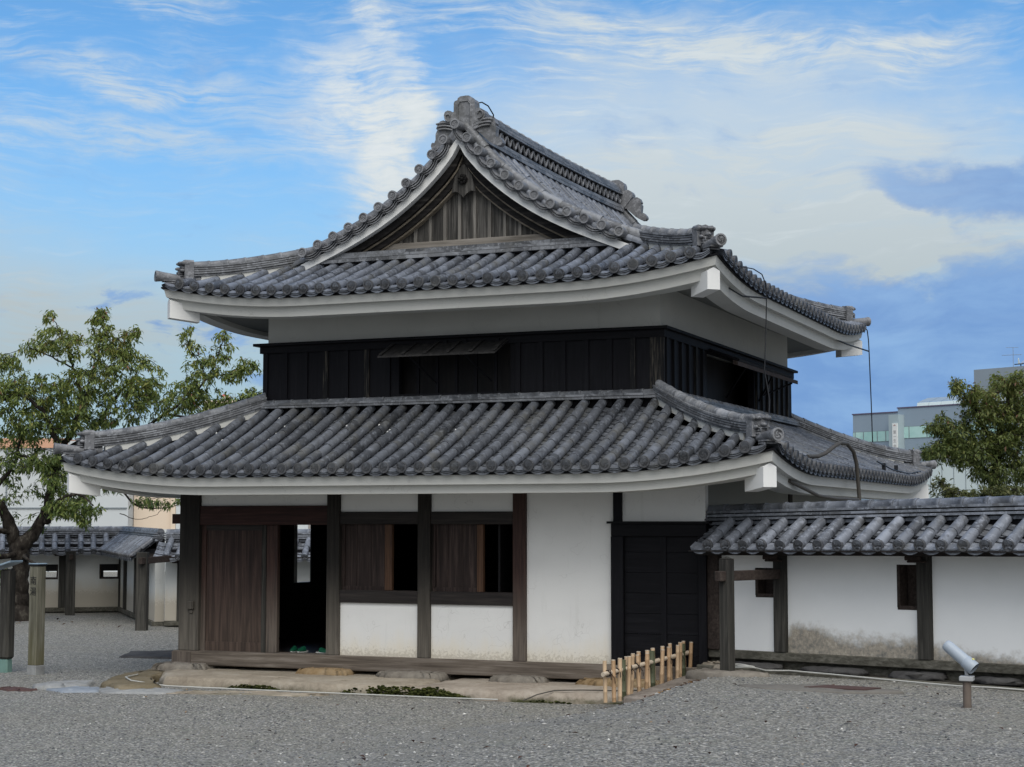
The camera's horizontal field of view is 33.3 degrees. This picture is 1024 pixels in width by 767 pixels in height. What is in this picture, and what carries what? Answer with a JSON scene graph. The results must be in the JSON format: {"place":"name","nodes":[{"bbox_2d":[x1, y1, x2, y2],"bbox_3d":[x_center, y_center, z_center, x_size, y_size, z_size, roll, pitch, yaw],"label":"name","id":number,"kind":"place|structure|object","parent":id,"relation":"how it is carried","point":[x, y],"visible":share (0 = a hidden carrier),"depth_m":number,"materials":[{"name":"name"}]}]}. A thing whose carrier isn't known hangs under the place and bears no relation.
{"place":"outdoors","nodes":[
{"label":"outdoors","id":0,"kind":"place"},
{"bbox_2d":[0,572,1023,766],"bbox_3d":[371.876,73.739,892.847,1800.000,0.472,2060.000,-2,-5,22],"label":"ground","id":1,"kind":"structure","parent":0,"point":[81,644],"depth_m":16.86,"materials":[{"name":"grey gravel"}]},
{"bbox_2d":[0,560,22,672],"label":"wooden signpost","id":2,"kind":"object","parent":1,"relation":"on","point":[7,598],"visible":0.98,"depth_m":25.01,"materials":[{"name":"wood"}]},
{"bbox_2d":[0,686,36,691],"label":"paving stone","id":3,"kind":"object","parent":1,"relation":"on","point":[14,688],"visible":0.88,"depth_m":22.22,"materials":[{"name":"stone"}]},
{"bbox_2d":[27,563,46,674],"bbox_3d":[-6.843,3.390,24.692,0.194,1.597,0.194,-3,-5,30],"label":"wooden signpost","id":4,"kind":"object","parent":1,"relation":"on","point":[36,632],"visible":1,"depth_m":24.63,"materials":[{"name":"grey wood"}]},
{"bbox_2d":[0,526,123,614],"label":"roofed plaster wall","id":5,"kind":"structure","parent":1,"relation":"on","point":[76,560],"depth_m":41.16,"materials":[{"name":"white paint"}]},
{"bbox_2d":[31,680,94,689],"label":"paving stone","id":6,"kind":"object","parent":1,"relation":"on","point":[57,684],"visible":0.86,"depth_m":22.59,"materials":[{"name":"grey stone"}]},
{"bbox_2d":[0,438,133,571],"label":"hall building","id":7,"kind":"structure","parent":1,"relation":"on","point":[115,506],"depth_m":74.82,"materials":[{"name":"ceramic"}]},
{"bbox_2d":[46,686,99,692],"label":"paving stone","id":8,"kind":"object","parent":1,"relation":"on","point":[79,689],"visible":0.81,"depth_m":22.05,"materials":[{"name":"grey stone"}]},
{"bbox_2d":[0,307,262,620],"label":"cherry tree","id":9,"kind":"object","parent":1,"relation":"on","point":[52,471],"visible":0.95,"depth_m":38.17,"materials":[{"name":"green plant"}]},
{"bbox_2d":[99,526,165,625],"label":"roofed plaster wall","id":10,"kind":"structure","parent":1,"relation":"on","point":[127,544],"depth_m":37.19,"materials":[{"name":"white paint"}]},
{"bbox_2d":[100,669,164,689],"bbox_3d":[-5.064,4.059,23.453,0.921,0.145,2.707,0,-5,-3],"label":"paving stone","id":11,"kind":"object","parent":1,"relation":"on","point":[148,678],"visible":0.68,"depth_m":22.81,"materials":[{"name":"beige stone"}]},
{"bbox_2d":[98,686,181,694],"bbox_3d":[-4.858,3.974,22.154,1.176,0.086,0.817,-2,-5,22],"label":"paving stone","id":12,"kind":"object","parent":1,"relation":"on","point":[111,690],"visible":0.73,"depth_m":21.98,"materials":[{"name":"grey stone"}]},
{"bbox_2d":[119,650,172,658],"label":"flat stone","id":13,"kind":"object","parent":1,"relation":"on","point":[162,654],"visible":0.32,"depth_m":27.88,"materials":[{"name":"grey stone"}]},
{"bbox_2d":[133,495,309,542],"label":"cream building","id":14,"kind":"structure","parent":1,"relation":"on","point":[162,519],"depth_m":75.76,"materials":[{"name":"beige paint"}]},
{"bbox_2d":[135,529,309,630],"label":"roofed plaster wall","id":15,"kind":"structure","parent":1,"relation":"on","point":[168,552],"depth_m":35.62,"materials":[{"name":"white paint"}]},
{"bbox_2d":[166,690,328,696],"bbox_3d":[-3.376,3.968,21.917,2.138,0.060,0.606,0,-5,4],"label":"paving stone","id":16,"kind":"object","parent":1,"relation":"on","point":[228,692],"visible":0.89,"depth_m":21.83,"materials":[{"name":"grey stone"}]},
{"bbox_2d":[125,674,497,699],"bbox_3d":[-2.724,3.925,22.160,5.609,0.111,0.812,-2,-5,22],"label":"pale cable","id":17,"kind":"object","parent":1,"relation":"on","point":[314,692],"visible":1,"depth_m":21.93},
{"bbox_2d":[158,666,467,694],"bbox_3d":[-2.915,4.035,23.324,4.344,0.193,2.122,-2,-5,22],"label":"stone apron","id":18,"kind":"object","parent":1,"relation":"on","point":[277,678],"visible":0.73,"depth_m":22.71,"materials":[{"name":"beige stone"}]},
{"bbox_2d":[151,660,225,670],"bbox_3d":[-4.603,4.008,24.407,0.889,0.119,0.715,-2,-5,22],"label":"foundation stone","id":19,"kind":"object","parent":18,"relation":"on","point":[166,666],"visible":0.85,"depth_m":24.14,"materials":[{"name":"beige stone"}]},
{"bbox_2d":[295,667,365,675],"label":"foundation stone","id":20,"kind":"object","parent":18,"relation":"on","point":[326,671],"visible":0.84,"depth_m":23.25,"materials":[{"name":"beige stone"}]},
{"bbox_2d":[375,670,457,680],"bbox_3d":[-1.273,3.898,23.026,1.029,0.117,0.708,-2,-5,22],"label":"foundation stone","id":21,"kind":"object","parent":18,"relation":"on","point":[440,676],"visible":0.82,"depth_m":22.74,"materials":[{"name":"grey stone"}]},
{"bbox_2d":[227,684,571,703],"bbox_3d":[-1.539,3.886,21.675,4.868,0.148,0.162,-2,-5,22],"label":"moss","id":22,"kind":"object","parent":1,"relation":"on","point":[429,692],"visible":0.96,"depth_m":21.58,"materials":[{"name":"green plant"}]},
{"bbox_2d":[53,95,936,682],"bbox_3d":[0.586,0.163,27.506,10.444,8.141,11.774,-2,-5,22],"label":"castle turret","id":23,"kind":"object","parent":1,"relation":"on","point":[507,411],"visible":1,"depth_m":23.56,"materials":[{"name":"grey tile"}]},
{"bbox_2d":[200,525,279,652],"bbox_3d":[-3.850,2.893,24.271,1.240,1.780,0.095,-2,-5,22],"label":"sliding door","id":24,"kind":"structure","parent":23,"relation":"in","point":[240,576],"depth_m":24.26,"materials":[{"name":"brown wood"}]},
{"bbox_2d":[290,646,296,651],"bbox_3d":[-3.082,3.749,24.227,0.092,0.086,0.250,-1,-5,11],"label":"slipper","id":25,"kind":"object","parent":23,"relation":"on","point":[293,649],"visible":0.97,"depth_m":24.16,"materials":[{"name":"green plastic"}]},
{"bbox_2d":[297,646,307,652],"bbox_3d":[-2.954,3.747,24.196,0.095,0.086,0.249,-2,-5,22],"label":"slipper","id":26,"kind":"object","parent":23,"relation":"on","point":[302,649],"visible":1,"depth_m":24.14,"materials":[{"name":"green plastic"}]},
{"bbox_2d":[297,525,321,581],"bbox_3d":[-3.346,2.749,27.778,0.180,0.970,0.748,-2,-5,22],"label":"side window frame","id":27,"kind":"structure","parent":23,"relation":"in","point":[320,526],"depth_m":28.06,"materials":[{"name":"brown wood"}]},
{"bbox_2d":[316,647,325,652],"bbox_3d":[-2.651,3.728,23.962,0.250,0.086,0.092,-4,-6,43],"label":"slipper","id":28,"kind":"object","parent":23,"relation":"on","point":[322,650],"visible":0.68,"depth_m":23.92,"materials":[{"name":"green plastic"}]},
{"bbox_2d":[393,351,514,396],"bbox_3d":[-0.805,-0.163,24.131,1.860,0.760,0.130,-2,-5,22],"label":"window frame","id":29,"kind":"structure","parent":23,"relation":"in","point":[495,354],"depth_m":24.13,"materials":[{"name":"black wood"}]},
{"bbox_2d":[729,265,769,414],"bbox_3d":[2.922,-0.423,22.018,0.612,2.285,2.038,-1,-5,14],"label":"lightning wire","id":30,"kind":"object","parent":23,"relation":"on","point":[765,323],"visible":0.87,"depth_m":22.78,"materials":[{"name":"black metal"}]},
{"bbox_2d":[836,329,872,441],"bbox_3d":[5.862,0.013,29.360,0.137,2.179,2.581,-2,-5,28],"label":"lightning wire","id":31,"kind":"object","parent":23,"relation":"attached to","point":[868,350],"visible":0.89,"depth_m":30.39,"materials":[{"name":"black metal"}]},
{"bbox_2d":[788,441,922,500],"bbox_3d":[5.255,1.536,25.333,0.366,1.199,10.302,-2,-5,22],"label":"roof conduit","id":32,"kind":"object","parent":23,"relation":"attached to","point":[826,452],"visible":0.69,"depth_m":23.38,"materials":[{"name":"grey metal"}]},
{"bbox_2d":[413,675,643,703],"bbox_3d":[0.492,3.924,21.923,3.119,0.188,2.157,-2,-5,22],"label":"stone apron","id":33,"kind":"object","parent":1,"relation":"on","point":[473,686],"visible":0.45,"depth_m":21.21,"materials":[{"name":"beige stone"}]},
{"bbox_2d":[489,674,558,682],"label":"foundation stone","id":34,"kind":"object","parent":33,"relation":"on","point":[512,678],"visible":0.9,"depth_m":22.15,"materials":[{"name":"grey stone"}]},
{"bbox_2d":[523,689,636,700],"bbox_3d":[0.895,3.780,20.823,1.523,0.154,0.157,0,-5,5],"label":"dark cable","id":35,"kind":"object","parent":33,"relation":"on","point":[568,690],"visible":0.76,"depth_m":20.88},
{"bbox_2d":[575,678,658,687],"bbox_3d":[1.435,3.808,21.906,1.136,0.117,0.724,-2,-5,22],"label":"foundation stone","id":36,"kind":"object","parent":33,"relation":"on","point":[593,681],"visible":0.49,"depth_m":21.70,"materials":[{"name":"beige stone"}]},
{"bbox_2d":[601,641,692,702],"bbox_3d":[1.747,3.475,20.880,0.146,0.619,2.491,-3,-6,34],"label":"bamboo fence","id":37,"kind":"object","parent":1,"relation":"on","point":[627,666],"visible":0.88,"depth_m":20.62,"materials":[{"name":"beige wood"}]},
{"bbox_2d":[623,675,695,703],"bbox_3d":[1.904,3.763,20.765,0.232,0.382,2.003,-3,-5,31],"label":"curb stone","id":38,"kind":"object","parent":1,"relation":"on","point":[639,695],"visible":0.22,"depth_m":20.40,"materials":[{"name":"grey stone"}]},
{"bbox_2d":[702,660,719,668],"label":"corner rock","id":39,"kind":"object","parent":1,"relation":"on","point":[715,664],"visible":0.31,"depth_m":21.13,"materials":[{"name":"beige stone"}]},
{"bbox_2d":[685,668,769,679],"bbox_3d":[2.579,3.428,20.192,0.994,0.120,0.468,-3,-6,36],"label":"footing stone","id":40,"kind":"object","parent":1,"relation":"on","point":[700,674],"visible":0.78,"depth_m":20.09,"materials":[{"name":"grey stone"}]},
{"bbox_2d":[737,684,903,693],"bbox_3d":[3.270,3.272,18.251,1.815,0.101,0.709,-2,-5,22],"label":"drain surround","id":41,"kind":"object","parent":1,"relation":"on","point":[794,687],"visible":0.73,"depth_m":18.05,"materials":[{"name":"concrete"}]},
{"bbox_2d":[804,685,880,689],"bbox_3d":[3.512,3.225,18.193,0.750,0.010,0.322,-3,-5,29],"label":"drain cover","id":42,"kind":"object","parent":41,"relation":"on","point":[846,687],"visible":1,"depth_m":18.13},
{"bbox_2d":[688,495,1023,685],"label":"roofed plaster wall","id":43,"kind":"structure","parent":1,"relation":"on","point":[879,587],"depth_m":19.94,"materials":[{"name":"white paint"}]},
{"bbox_2d":[697,664,1023,691],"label":"edging board","id":44,"kind":"object","parent":1,"relation":"on","point":[700,666],"visible":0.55,"depth_m":19.78,"materials":[{"name":"grey stone"}]},
{"bbox_2d":[735,663,1023,690],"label":"pale cable","id":45,"kind":"object","parent":1,"relation":"on","point":[737,665],"visible":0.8,"depth_m":19.30,"materials":[{"name":"grey plastic"}]},
{"bbox_2d":[783,669,1023,687],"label":"soil","id":46,"kind":"structure","parent":1,"relation":"on","point":[882,676],"depth_m":19.12,"materials":[{"name":"soil"}]},
{"bbox_2d":[735,661,783,669],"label":"sill stone","id":47,"kind":"object","parent":46,"relation":"on","point":[768,665],"visible":0.47,"depth_m":20.77,"materials":[{"name":"grey stone"}]},
{"bbox_2d":[799,666,868,675],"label":"sill stone","id":48,"kind":"object","parent":46,"relation":"on","point":[842,670],"visible":0.67,"depth_m":20.00,"materials":[{"name":"grey stone"}]},
{"bbox_2d":[887,670,947,680],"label":"sill stone","id":49,"kind":"object","parent":46,"relation":"on","point":[923,675],"visible":0.7,"depth_m":19.25,"materials":[{"name":"grey stone"}]},
{"bbox_2d":[973,676,1023,685],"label":"sill stone","id":50,"kind":"object","parent":46,"relation":"on","point":[995,680],"visible":0.92,"depth_m":18.58,"materials":[{"name":"grey stone"}]},
{"bbox_2d":[852,366,1023,499],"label":"office building","id":51,"kind":"structure","parent":1,"relation":"on","point":[901,428],"depth_m":145.23,"materials":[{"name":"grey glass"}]},
{"bbox_2d":[855,432,863,439],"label":"window","id":52,"kind":"structure","parent":51,"relation":"in","point":[859,435],"depth_m":149.26,"materials":[{"name":"green glass"}]},
{"bbox_2d":[863,431,876,441],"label":"window","id":53,"kind":"structure","parent":51,"relation":"in","point":[867,435],"depth_m":148.37,"materials":[{"name":"green glass"}]},
{"bbox_2d":[877,431,885,441],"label":"window","id":54,"kind":"structure","parent":51,"relation":"in","point":[881,435],"depth_m":147.47,"materials":[{"name":"green glass"}]},
{"bbox_2d":[886,430,888,441],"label":"window","id":55,"kind":"structure","parent":51,"relation":"in","point":[887,432],"depth_m":146.96,"materials":[{"name":"green glass"}]},
{"bbox_2d":[904,426,908,438],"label":"window","id":56,"kind":"structure","parent":51,"relation":"in","point":[906,428],"depth_m":145.36,"materials":[{"name":"green glass"}]},
{"bbox_2d":[909,425,926,437],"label":"window","id":57,"kind":"structure","parent":51,"relation":"in","point":[914,431],"depth_m":144.55,"materials":[{"name":"green glass"}]},
{"bbox_2d":[942,640,978,707],"bbox_3d":[4.354,2.837,16.601,0.355,0.687,0.161,-3,-6,37],"label":"spotlight","id":58,"kind":"object","parent":1,"relation":"on","point":[966,662],"visible":0.96,"depth_m":16.53,"materials":[{"name":"white metal"}]},
{"bbox_2d":[913,368,1023,491],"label":"maple tree","id":59,"kind":"object","parent":1,"relation":"on","point":[1003,439],"visible":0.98,"depth_m":37.71,"materials":[{"name":"green plant"}]},
{"bbox_2d":[928,471,1023,497],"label":"evergreen bush","id":60,"kind":"object","parent":1,"relation":"on","point":[947,490],"visible":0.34,"depth_m":33.69,"materials":[{"name":"green plant"}]},
{"bbox_2d":[0,0,1023,439],"label":"sky","id":61,"kind":"structure","parent":0,"point":[867,156],"materials":[{"name":"blue"}]},
{"bbox_2d":[16,618,1023,766],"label":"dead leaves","id":62,"kind":"object","parent":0,"point":[563,709],"visible":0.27,"depth_m":16.66,"materials":[{"name":"brown plant"}]},
{"bbox_2d":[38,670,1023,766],"bbox_3d":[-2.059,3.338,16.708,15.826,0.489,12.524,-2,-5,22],"label":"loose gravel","id":63,"kind":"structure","parent":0,"point":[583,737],"depth_m":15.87,"materials":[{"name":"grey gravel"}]}
]}

